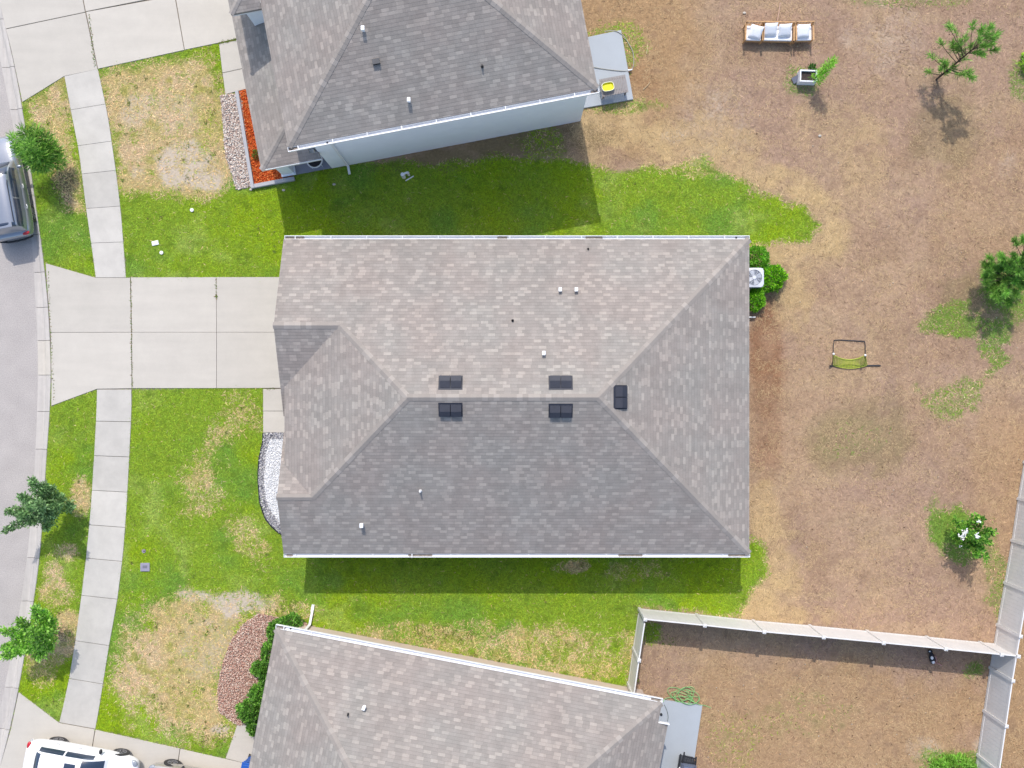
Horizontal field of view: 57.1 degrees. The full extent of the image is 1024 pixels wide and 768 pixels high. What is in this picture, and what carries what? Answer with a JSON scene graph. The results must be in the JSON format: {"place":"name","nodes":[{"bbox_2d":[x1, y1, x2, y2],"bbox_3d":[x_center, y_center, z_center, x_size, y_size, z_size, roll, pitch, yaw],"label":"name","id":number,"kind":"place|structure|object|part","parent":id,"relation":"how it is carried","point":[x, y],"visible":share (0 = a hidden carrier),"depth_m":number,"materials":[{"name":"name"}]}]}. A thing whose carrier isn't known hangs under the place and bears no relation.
{"place":"outdoors","nodes":[
{"label":"outdoors","id":0,"kind":"place"},
{"bbox_2d":[0,62,37,706],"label":"road","id":1,"kind":"structure","parent":0,"point":[18,371],"depth_m":42.12,"materials":[{"name":"grey asphalt"}]},
{"bbox_2d":[0,136,36,242],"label":"parked car","id":2,"kind":"object","parent":1,"relation":"on","point":[17,216],"visible":0.87,"depth_m":41.00,"materials":[{"name":"grey paint"}]},
{"bbox_3d":[-22.020,-6.793,40.553,1.217,0.240,0.176,-11,90,0],"label":"rear window","id":3,"kind":"part","parent":2,"relation":"part of","materials":[{"name":"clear glass"}]},
{"bbox_3d":[-21.630,-8.758,40.811,0.120,0.364,1.313,-11,90,0],"label":"side window","id":4,"kind":"part","parent":2,"relation":"part of","materials":[{"name":"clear glass"}]},
{"bbox_3d":[-21.388,-7.444,40.800,0.129,0.343,1.209,-9,90,0],"label":"side window","id":5,"kind":"part","parent":2,"relation":"part of","materials":[{"name":"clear glass"}]},
{"bbox_2d":[65,69,125,277],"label":"sidewalk","id":6,"kind":"structure","parent":0,"point":[88,110],"depth_m":41.97,"materials":[{"name":"grey concrete"}]},
{"bbox_2d":[60,390,131,728],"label":"sidewalk","id":7,"kind":"structure","parent":0,"point":[81,705],"depth_m":41.97,"materials":[{"name":"grey concrete"}]},
{"bbox_2d":[0,0,235,101],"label":"driveway","id":8,"kind":"structure","parent":0,"point":[45,53],"depth_m":41.97,"materials":[{"name":"grey concrete"}]},
{"bbox_2d":[0,693,241,767],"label":"driveway","id":9,"kind":"structure","parent":0,"point":[31,720],"depth_m":41.97,"materials":[{"name":"beige concrete"}]},
{"bbox_2d":[23,736,139,767],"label":"parked car","id":10,"kind":"object","parent":9,"relation":"on","point":[57,752],"visible":1,"depth_m":41.00,"materials":[{"name":"white paint"}]},
{"bbox_3d":[-20.572,16.552,40.622,0.237,0.219,1.255,11,90,0],"label":"rear window","id":11,"kind":"part","parent":10,"relation":"part of","materials":[{"name":"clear glass"}]},
{"bbox_3d":[-19.935,15.914,40.788,1.089,0.276,0.127,11,90,0],"label":"side window","id":12,"kind":"part","parent":10,"relation":"part of","materials":[{"name":"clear glass"}]},
{"bbox_3d":[-18.725,16.135,40.796,1.210,0.292,0.118,11,90,0],"label":"side window","id":13,"kind":"part","parent":10,"relation":"part of","materials":[{"name":"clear glass"}]},
{"bbox_2d":[149,759,198,767],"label":"parked car","id":14,"kind":"object","parent":9,"relation":"on","point":[171,763],"visible":1,"depth_m":41.41,"materials":[{"name":"beige paint"}]},
{"bbox_2d":[46,264,279,405],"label":"driveway","id":15,"kind":"structure","parent":0,"point":[184,334],"depth_m":41.97,"materials":[{"name":"grey concrete"}]},
{"bbox_2d":[48,14,270,399],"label":"weeds","id":16,"kind":"object","parent":15,"relation":"on","point":[131,282],"visible":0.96,"depth_m":41.96,"materials":[{"name":"green plant"}]},
{"bbox_2d":[219,40,245,93],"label":"path","id":17,"kind":"structure","parent":0,"point":[231,62],"depth_m":41.96,"materials":[{"name":"grey concrete"}]},
{"bbox_2d":[226,724,256,761],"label":"path","id":18,"kind":"structure","parent":0,"point":[240,747],"depth_m":41.97,"materials":[{"name":"beige concrete"}]},
{"bbox_2d":[241,754,250,767],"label":"wheeled bin","id":19,"kind":"object","parent":18,"relation":"on","point":[245,763],"visible":0.55,"depth_m":40.95,"materials":[{"name":"blue plastic"}]},
{"bbox_2d":[259,433,283,530],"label":"white gravel","id":20,"kind":"structure","parent":0,"point":[271,500],"depth_m":41.96,"materials":[{"name":"white gravel"}]},
{"bbox_2d":[257,433,280,534],"bbox_3d":[-11.010,4.567,41.960,0.820,0.052,4.694,-12,90,0],"label":"bed edging","id":21,"kind":"object","parent":20,"relation":"on","point":[258,487],"visible":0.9,"depth_m":41.93,"materials":[{"name":"black stone"}]},
{"bbox_2d":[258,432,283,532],"bbox_3d":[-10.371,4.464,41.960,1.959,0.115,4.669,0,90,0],"label":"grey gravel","id":22,"kind":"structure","parent":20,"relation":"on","point":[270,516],"depth_m":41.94,"materials":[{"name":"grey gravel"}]},
{"bbox_2d":[263,389,283,431],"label":"path","id":23,"kind":"structure","parent":0,"point":[273,418],"depth_m":41.97,"materials":[{"name":"grey concrete"}]},
{"bbox_2d":[307,155,322,168],"bbox_3d":[-8.706,-9.877,41.666,0.740,0.491,0.740,-11,90,0],"label":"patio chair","id":24,"kind":"object","parent":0,"point":[315,164],"visible":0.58,"depth_m":41.45,"materials":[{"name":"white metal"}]},
{"bbox_2d":[6,0,1023,767],"bbox_3d":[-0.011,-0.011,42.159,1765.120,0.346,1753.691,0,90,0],"label":"ground","id":25,"kind":"structure","parent":0,"point":[510,144],"depth_m":42.00,"materials":[{"name":"soil"}]},
{"bbox_2d":[0,6,50,765],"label":"kerb","id":26,"kind":"structure","parent":25,"relation":"on","point":[10,695],"depth_m":42.11,"materials":[{"name":"concrete"}]},
{"bbox_2d":[0,602,62,662],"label":"street tree","id":27,"kind":"object","parent":25,"relation":"on","point":[38,640],"visible":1,"depth_m":39.93,"materials":[{"name":"green plant"}]},
{"bbox_2d":[5,122,70,175],"bbox_3d":[-20.409,-10.036,40.395,2.280,3.314,2.221,0,90,0],"label":"street tree","id":28,"kind":"object","parent":25,"relation":"on","point":[44,153],"visible":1,"depth_m":40.07,"materials":[{"name":"green plant"}]},
{"bbox_2d":[0,475,77,533],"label":"street tree","id":29,"kind":"object","parent":25,"relation":"on","point":[45,506],"visible":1,"depth_m":39.86,"materials":[{"name":"green plant"}]},
{"bbox_2d":[140,563,149,570],"bbox_3d":[-16.371,8.171,41.976,0.420,0.068,0.380,0,90,0],"label":"meter box","id":30,"kind":"object","parent":25,"relation":"on","point":[144,566],"visible":1,"depth_m":41.95,"materials":[{"name":"white plastic"}]},
{"bbox_2d":[152,240,158,245],"bbox_3d":[-15.914,-6.286,41.965,0.300,0.071,0.200,-12,90,0],"label":"utility cover","id":31,"kind":"object","parent":25,"relation":"on","point":[156,242],"visible":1,"depth_m":41.94,"materials":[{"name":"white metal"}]},
{"bbox_2d":[220,92,250,189],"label":"pale mulch","id":32,"kind":"object","parent":25,"relation":"on","point":[236,138],"visible":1,"depth_m":41.93,"materials":[{"name":"grey gravel"}]},
{"bbox_2d":[245,715,257,736],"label":"shrub","id":33,"kind":"object","parent":25,"relation":"on","point":[250,729],"visible":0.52,"depth_m":41.24,"materials":[{"name":"green plant"}]},
{"bbox_2d":[217,613,307,725],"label":"red mulch","id":34,"kind":"object","parent":25,"relation":"on","point":[240,662],"visible":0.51,"depth_m":41.94,"materials":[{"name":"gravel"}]},
{"bbox_2d":[235,697,259,724],"bbox_3d":[-11.460,14.426,41.443,1.398,1.188,1.269,-32,90,0],"label":"shrub","id":35,"kind":"object","parent":34,"relation":"on","point":[242,709],"visible":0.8,"depth_m":41.25,"materials":[{"name":"green plant"}]},
{"bbox_2d":[246,682,263,708],"bbox_3d":[-11.132,13.783,41.515,1.193,1.042,1.169,-20,90,0],"label":"shrub","id":36,"kind":"object","parent":34,"relation":"on","point":[255,690],"visible":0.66,"depth_m":41.37,"materials":[{"name":"green plant"}]},
{"bbox_2d":[249,659,265,676],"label":"shrub","id":37,"kind":"object","parent":34,"relation":"on","point":[253,670],"visible":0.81,"depth_m":41.60,"materials":[{"name":"green plant"}]},
{"bbox_2d":[256,662,267,686],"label":"shrub","id":38,"kind":"object","parent":34,"relation":"on","point":[262,677],"visible":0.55,"depth_m":41.34,"materials":[{"name":"green plant"}]},
{"bbox_2d":[260,640,272,666],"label":"shrub","id":39,"kind":"object","parent":34,"relation":"on","point":[266,648],"visible":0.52,"depth_m":41.32,"materials":[{"name":"green plant"}]},
{"bbox_2d":[266,618,280,645],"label":"shrub","id":40,"kind":"object","parent":34,"relation":"on","point":[270,628],"visible":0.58,"depth_m":41.40,"materials":[{"name":"green plant"}]},
{"bbox_2d":[277,612,303,627],"bbox_3d":[-9.838,10.610,41.505,1.256,1.062,1.044,0,90,0],"label":"shrub","id":41,"kind":"object","parent":34,"relation":"on","point":[284,620],"visible":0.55,"depth_m":41.53,"materials":[{"name":"green plant"}]},
{"bbox_2d":[235,90,294,188],"bbox_3d":[-11.049,-11.039,41.925,1.970,0.250,4.400,-11,90,0],"label":"garden edging","id":42,"kind":"object","parent":25,"relation":"on","point":[267,183],"visible":1,"depth_m":41.80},
{"bbox_2d":[239,89,292,183],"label":"orange mulch","id":43,"kind":"object","parent":25,"relation":"on","point":[270,173],"visible":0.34,"depth_m":41.91,"materials":[{"name":"orange wood"}]},
{"bbox_2d":[251,149,258,160],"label":"bedding plant","id":44,"kind":"object","parent":43,"relation":"on","point":[253,154],"visible":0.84,"depth_m":41.80,"materials":[{"name":"green plant"}]},
{"bbox_2d":[26,72,709,753],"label":"weeds","id":45,"kind":"object","parent":25,"relation":"on","point":[268,554],"visible":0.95,"depth_m":41.96,"materials":[{"name":"green plant"}]},
{"bbox_2d":[401,171,413,180],"bbox_3d":[-4.653,-9.256,41.705,0.491,0.630,0.283,-30,90,0],"label":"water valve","id":46,"kind":"object","parent":25,"relation":"on","point":[403,176],"visible":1,"depth_m":41.62,"materials":[{"name":"white metal"}]},
{"bbox_2d":[228,0,598,176],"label":"house","id":47,"kind":"structure","parent":25,"relation":"on","point":[337,83],"depth_m":36.31,"materials":[{"name":"grey paint"}]},
{"bbox_2d":[249,604,669,767],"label":"house","id":48,"kind":"structure","parent":25,"relation":"on","point":[334,699],"depth_m":38.70,"materials":[{"name":"beige paint"}]},
{"bbox_2d":[273,236,750,556],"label":"house","id":49,"kind":"structure","parent":25,"relation":"on","point":[514,396],"depth_m":38.12,"materials":[{"name":"beige paint"}]},
{"bbox_2d":[9,0,1023,767],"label":"grass","id":50,"kind":"structure","parent":25,"relation":"on","point":[703,566],"depth_m":41.99,"materials":[{"name":"green plant"}]},
{"bbox_2d":[627,613,644,692],"bbox_3d":[5.409,11.811,40.992,0.150,2.035,3.246,8,90,0],"label":"fence","id":51,"kind":"object","parent":25,"relation":"on","point":[635,657],"visible":0.91,"depth_m":40.92,"materials":[{"name":"plastic"}]},
{"bbox_2d":[663,686,710,707],"bbox_3d":[7.852,13.888,41.900,2.186,0.161,0.853,8,90,0],"label":"garden hose","id":52,"kind":"object","parent":25,"relation":"on","point":[688,695],"visible":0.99,"depth_m":41.89,"materials":[{"name":"green rubber"}]},
{"bbox_2d":[742,21,764,43],"bbox_3d":[10.672,-15.519,41.616,0.825,0.771,0.790,2,90,0],"label":"armchair","id":53,"kind":"object","parent":25,"relation":"on","point":[746,28],"visible":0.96,"depth_m":41.54,"materials":[{"name":"white wood"}]},
{"bbox_2d":[748,24,763,39],"bbox_3d":[10.725,-15.482,41.380,0.580,0.316,0.509,14,90,0],"label":"cushion","id":54,"kind":"object","parent":53,"relation":"on","point":[755,32],"visible":1,"depth_m":41.31,"materials":[{"name":"grey fabric"}]},
{"bbox_2d":[749,268,763,289],"bbox_3d":[10.586,-4.657,41.542,0.950,0.915,0.950,0,90,0],"label":"air conditioner","id":55,"kind":"object","parent":25,"relation":"on","point":[756,277],"visible":0.62,"depth_m":41.12,"materials":[{"name":"metal"}]},
{"bbox_2d":[749,287,765,312],"bbox_3d":[10.735,-3.723,41.513,1.129,1.047,1.166,-25,90,0],"label":"shrub","id":56,"kind":"object","parent":25,"relation":"on","point":[761,303],"visible":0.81,"depth_m":41.44,"materials":[{"name":"green plant"}]},
{"bbox_2d":[749,245,770,271],"bbox_3d":[10.766,-5.507,41.518,1.455,1.037,1.431,0,90,0],"label":"shrub","id":57,"kind":"object","parent":25,"relation":"on","point":[765,257],"visible":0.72,"depth_m":41.38,"materials":[{"name":"green plant"}]},
{"bbox_2d":[761,263,788,292],"bbox_3d":[11.575,-4.661,41.505,1.210,1.062,1.389,42,90,0],"label":"shrub","id":58,"kind":"object","parent":25,"relation":"on","point":[781,278],"visible":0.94,"depth_m":41.38,"materials":[{"name":"green plant"}]},
{"bbox_2d":[760,21,795,44],"bbox_3d":[11.743,-15.505,41.616,1.405,0.771,0.790,1,90,0],"label":"sofa","id":59,"kind":"object","parent":25,"relation":"on","point":[775,39],"visible":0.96,"depth_m":41.54,"materials":[{"name":"white fabric"}]},
{"bbox_2d":[764,23,777,35],"bbox_3d":[11.376,-15.580,41.340,0.596,0.353,0.492,0,90,0],"label":"cushion","id":60,"kind":"object","parent":59,"relation":"on","point":[770,29],"visible":1,"depth_m":41.28,"materials":[{"name":"grey fabric"}]},
{"bbox_2d":[778,23,791,36],"bbox_3d":[11.994,-15.538,41.340,0.580,0.353,0.472,-4,90,0],"label":"cushion","id":61,"kind":"object","parent":59,"relation":"on","point":[784,30],"visible":1,"depth_m":41.27,"materials":[{"name":"grey fabric"}]},
{"bbox_2d":[562,0,1023,767],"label":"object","id":62,"kind":"structure","parent":25,"relation":"on","point":[802,298],"depth_m":41.99,"materials":[{"name":"brown soil"}]},
{"bbox_2d":[791,75,797,83],"bbox_3d":[12.657,-13.571,41.860,0.332,0.195,0.280,-24,90,0],"label":"rock","id":63,"kind":"object","parent":25,"relation":"on","point":[794,79],"visible":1,"depth_m":41.87,"materials":[{"name":"grey stone"}]},
{"bbox_2d":[792,21,814,44],"bbox_3d":[12.886,-15.519,41.616,0.825,0.771,0.790,-1,90,0],"label":"armchair","id":64,"kind":"object","parent":25,"relation":"on","point":[809,40],"visible":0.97,"depth_m":41.54,"materials":[{"name":"white fabric"}]},
{"bbox_2d":[797,24,810,37],"bbox_3d":[12.822,-15.525,41.380,0.598,0.290,0.550,0,90,0],"label":"cushion","id":65,"kind":"object","parent":64,"relation":"on","point":[803,31],"visible":1,"depth_m":41.31,"materials":[{"name":"grey fabric"}]},
{"bbox_2d":[796,70,816,84],"bbox_3d":[13.086,-13.600,41.750,0.760,0.500,0.520,2,90,0],"label":"planter","id":66,"kind":"object","parent":25,"relation":"on","point":[804,76],"visible":0.83,"depth_m":41.62,"materials":[{"name":"concrete"}]},
{"bbox_2d":[809,54,838,86],"bbox_3d":[13.440,-13.547,40.940,1.018,2.224,0.972,0,90,0],"label":"potted plant","id":67,"kind":"object","parent":66,"relation":"in","point":[828,65],"visible":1,"depth_m":40.61,"materials":[{"name":"green plant"}]},
{"bbox_2d":[808,62,816,69],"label":"plant","id":68,"kind":"object","parent":25,"relation":"on","point":[810,67],"visible":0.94,"depth_m":41.80,"materials":[{"name":"green plant"}]},
{"bbox_2d":[653,632,977,766],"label":"fallen leaves","id":69,"kind":"object","parent":25,"relation":"on","point":[806,694],"visible":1,"depth_m":41.96,"materials":[{"name":"brown plant"}]},
{"bbox_2d":[638,607,1020,658],"bbox_3d":[13.623,10.826,40.992,16.122,2.035,0.185,6,90,0],"label":"fence","id":70,"kind":"object","parent":25,"relation":"on","point":[882,638],"visible":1,"depth_m":40.91,"materials":[{"name":"plastic"}]},
{"bbox_2d":[829,339,880,368],"bbox_3d":[15.241,-1.336,41.586,2.394,0.811,1.310,0,90,0],"label":"goal","id":71,"kind":"object","parent":25,"relation":"on","point":[853,361],"visible":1,"depth_m":41.83,"materials":[{"name":"metal"}]},
{"bbox_2d":[756,1,1022,626],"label":"fallen leaves","id":72,"kind":"object","parent":25,"relation":"on","point":[912,313],"visible":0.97,"depth_m":41.96,"materials":[{"name":"brown plant"}]},
{"bbox_2d":[928,649,941,665],"bbox_3d":[18.773,12.265,41.890,0.352,0.220,0.934,-35,90,0],"label":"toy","id":73,"kind":"object","parent":25,"relation":"on","point":[932,656],"visible":1,"depth_m":41.84,"materials":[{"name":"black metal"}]},
{"bbox_2d":[928,752,976,767],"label":"shrub","id":74,"kind":"object","parent":25,"relation":"on","point":[955,756],"visible":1,"depth_m":41.63,"materials":[{"name":"green plant"}]},
{"bbox_2d":[922,18,1004,83],"bbox_3d":[19.006,-14.101,39.928,2.771,4.252,1.753,19,90,0],"label":"pine tree","id":75,"kind":"object","parent":25,"relation":"on","point":[986,36],"visible":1,"depth_m":39.11,"materials":[{"name":"green plant"}]},
{"bbox_2d":[949,511,998,563],"bbox_3d":[19.853,6.463,40.739,1.838,2.635,1.881,25,90,0],"label":"flowering shrub","id":76,"kind":"object","parent":25,"relation":"on","point":[963,534],"visible":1,"depth_m":40.24,"materials":[{"name":"green plant"}]},
{"bbox_2d":[976,461,1023,767],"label":"fence","id":77,"kind":"object","parent":25,"relation":"on","point":[1001,681],"visible":0.97,"depth_m":41.14,"materials":[{"name":"plastic"}]},
{"bbox_2d":[978,233,1023,309],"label":"pine tree","id":78,"kind":"object","parent":25,"relation":"on","point":[999,288],"visible":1,"depth_m":40.24,"materials":[{"name":"green plant"}]},
{"bbox_2d":[1015,52,1023,72],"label":"shrub","id":79,"kind":"object","parent":25,"relation":"on","point":[1022,60],"visible":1,"depth_m":41.77,"materials":[{"name":"green plant"}]},
{"bbox_2d":[584,30,632,108],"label":"patio","id":80,"kind":"structure","parent":0,"point":[607,50],"depth_m":41.90,"materials":[{"name":"grey concrete"}]},
{"bbox_2d":[599,75,627,98],"bbox_3d":[4.477,-13.117,41.633,1.162,0.535,0.780,-11,90,0],"label":"table","id":81,"kind":"object","parent":80,"relation":"on","point":[616,79],"visible":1,"depth_m":41.37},
{"bbox_2d":[602,82,613,90],"bbox_3d":[4.207,-13.029,41.231,0.548,0.087,0.408,-11,90,0],"label":"basin","id":82,"kind":"object","parent":81,"relation":"on","point":[607,86],"visible":1,"depth_m":41.27,"materials":[{"name":"yellow plastic"}]},
{"bbox_2d":[594,30,633,70],"bbox_3d":[4.461,-14.832,41.918,1.978,0.127,1.837,0,90,0],"label":"garden hose","id":83,"kind":"object","parent":80,"relation":"on","point":[630,47],"visible":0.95,"depth_m":41.87,"materials":[{"name":"grey rubber"}]},
{"bbox_2d":[659,699,701,767],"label":"patio","id":84,"kind":"structure","parent":0,"point":[683,721],"depth_m":41.91,"materials":[{"name":"grey concrete"}]},
{"bbox_2d":[677,752,696,767],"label":"grill","id":85,"kind":"object","parent":84,"relation":"on","point":[684,761],"visible":1,"depth_m":41.06,"materials":[{"name":"metal"}]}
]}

